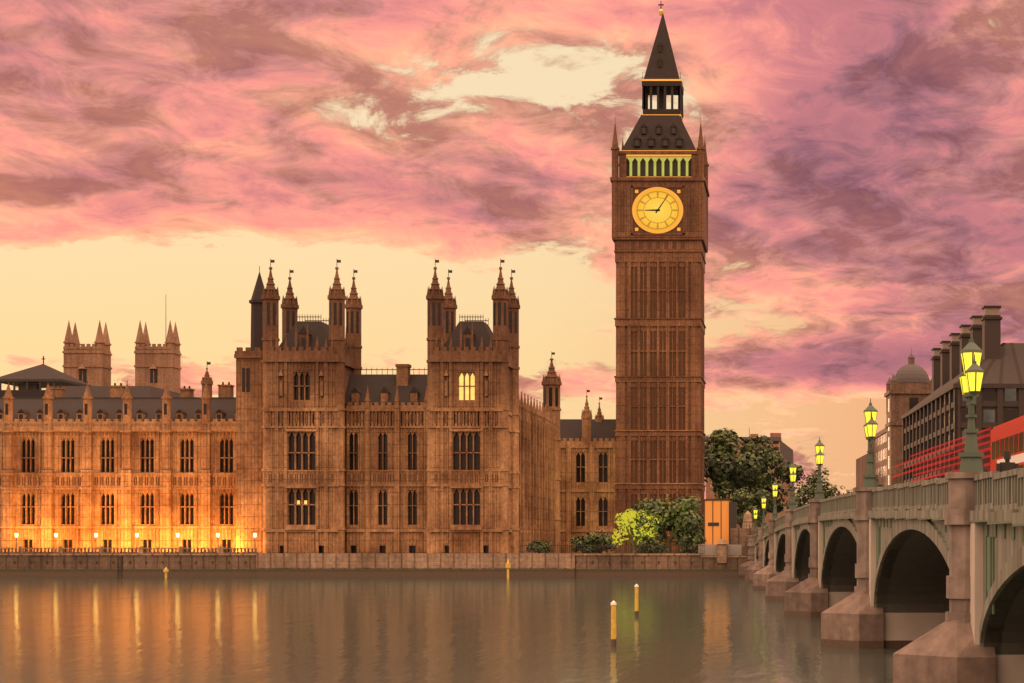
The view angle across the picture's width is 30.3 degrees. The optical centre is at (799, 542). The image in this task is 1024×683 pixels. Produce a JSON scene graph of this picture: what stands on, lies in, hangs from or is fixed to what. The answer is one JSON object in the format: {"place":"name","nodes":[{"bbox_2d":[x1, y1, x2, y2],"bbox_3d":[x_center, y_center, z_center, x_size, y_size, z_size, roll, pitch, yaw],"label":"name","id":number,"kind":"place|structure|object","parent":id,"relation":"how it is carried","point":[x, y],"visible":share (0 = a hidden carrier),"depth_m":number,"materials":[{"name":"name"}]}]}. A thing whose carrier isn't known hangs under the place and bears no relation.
{"place":"outdoors","nodes":[
{"label":"outdoors","id":0,"kind":"place"},
{"bbox_2d":[0,577,900,682],"bbox_3d":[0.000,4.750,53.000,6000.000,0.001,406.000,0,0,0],"label":"water","id":1,"kind":"structure","parent":0,"point":[330,630],"depth_m":97.10,"materials":[{"name":"liquid"}]},
{"bbox_2d":[0,306,1023,646],"bbox_3d":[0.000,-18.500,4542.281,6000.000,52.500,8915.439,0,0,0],"label":"embankment","id":2,"kind":"structure","parent":0,"point":[924,412],"depth_m":255.25,"materials":[{"name":"stone"}]},
{"bbox_2d":[0,0,1023,503],"label":"sky","id":3,"kind":"structure","parent":0,"point":[865,158],"materials":[{"name":"pink"}]},
{"bbox_3d":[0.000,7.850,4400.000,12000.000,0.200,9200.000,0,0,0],"label":"ground","id":4,"kind":"structure","parent":0,"visible":0},
{"bbox_2d":[0,259,615,552],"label":"palace","id":5,"kind":"structure","parent":4,"relation":"on","point":[309,438],"depth_m":266.25,"materials":[{"name":"stone"}]},
{"bbox_2d":[527,540,551,552],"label":"shrub","id":6,"kind":"object","parent":4,"relation":"on","point":[542,549],"visible":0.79,"depth_m":261.46,"materials":[{"name":"green plant"}]},
{"bbox_2d":[570,536,600,552],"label":"shrub","id":7,"kind":"object","parent":4,"relation":"on","point":[575,540],"visible":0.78,"depth_m":261.26,"materials":[{"name":"green plant"}]},
{"bbox_2d":[581,530,615,552],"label":"shrub","id":8,"kind":"object","parent":4,"relation":"on","point":[597,539],"visible":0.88,"depth_m":261.09,"materials":[{"name":"green plant"}]},
{"bbox_2d":[612,509,658,552],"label":"green tree","id":9,"kind":"object","parent":4,"relation":"on","point":[629,520],"visible":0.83,"depth_m":283.16,"materials":[{"name":"green plant"}]},
{"bbox_2d":[634,536,666,552],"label":"shrub","id":10,"kind":"object","parent":4,"relation":"on","point":[652,549],"visible":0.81,"depth_m":261.16,"materials":[{"name":"green plant"}]},
{"bbox_2d":[610,3,709,552],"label":"clock tower","id":11,"kind":"structure","parent":4,"relation":"on","point":[660,434],"depth_m":320.10,"materials":[{"name":"stone"}]},
{"bbox_2d":[645,195,667,212],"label":"clock hands","id":12,"kind":"object","parent":11,"relation":"attached to","point":[657,210],"visible":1,"depth_m":319.25,"materials":[{"name":"black metal"}]},
{"bbox_2d":[634,189,680,231],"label":"clock face","id":13,"kind":"object","parent":11,"relation":"attached to","point":[666,216],"visible":1,"depth_m":319.33},
{"bbox_2d":[630,494,703,552],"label":"green tree","id":14,"kind":"object","parent":4,"relation":"on","point":[681,515],"visible":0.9,"depth_m":283.66,"materials":[{"name":"green plant"}]},
{"bbox_2d":[675,534,705,552],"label":"shrub","id":15,"kind":"object","parent":4,"relation":"on","point":[694,540],"visible":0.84,"depth_m":261.17,"materials":[{"name":"green plant"}]},
{"bbox_2d":[704,428,776,498],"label":"plane tree","id":16,"kind":"object","parent":4,"relation":"on","point":[732,472],"visible":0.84,"depth_m":342.35,"materials":[{"name":"green plant"}]},
{"bbox_2d":[713,486,773,527],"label":"plane tree","id":17,"kind":"object","parent":4,"relation":"on","point":[742,507],"visible":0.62,"depth_m":302.66,"materials":[{"name":"green plant"}]},
{"bbox_2d":[734,449,804,526],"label":"plane tree","id":18,"kind":"object","parent":4,"relation":"on","point":[781,469],"visible":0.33,"depth_m":368.38,"materials":[{"name":"green plant"}]},
{"bbox_2d":[784,467,835,508],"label":"tree","id":19,"kind":"object","parent":4,"relation":"on","point":[807,490],"visible":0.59,"depth_m":467.70,"materials":[{"name":"green plant"}]},
{"bbox_2d":[825,485,853,497],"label":"tree","id":20,"kind":"object","parent":4,"relation":"on","point":[834,486],"visible":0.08,"depth_m":498.45,"materials":[{"name":"green plant"}]},
{"bbox_2d":[739,331,1023,682],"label":"bridge","id":21,"kind":"structure","parent":4,"relation":"on","point":[926,576],"depth_m":79.14,"materials":[{"name":"stone"}]}
]}

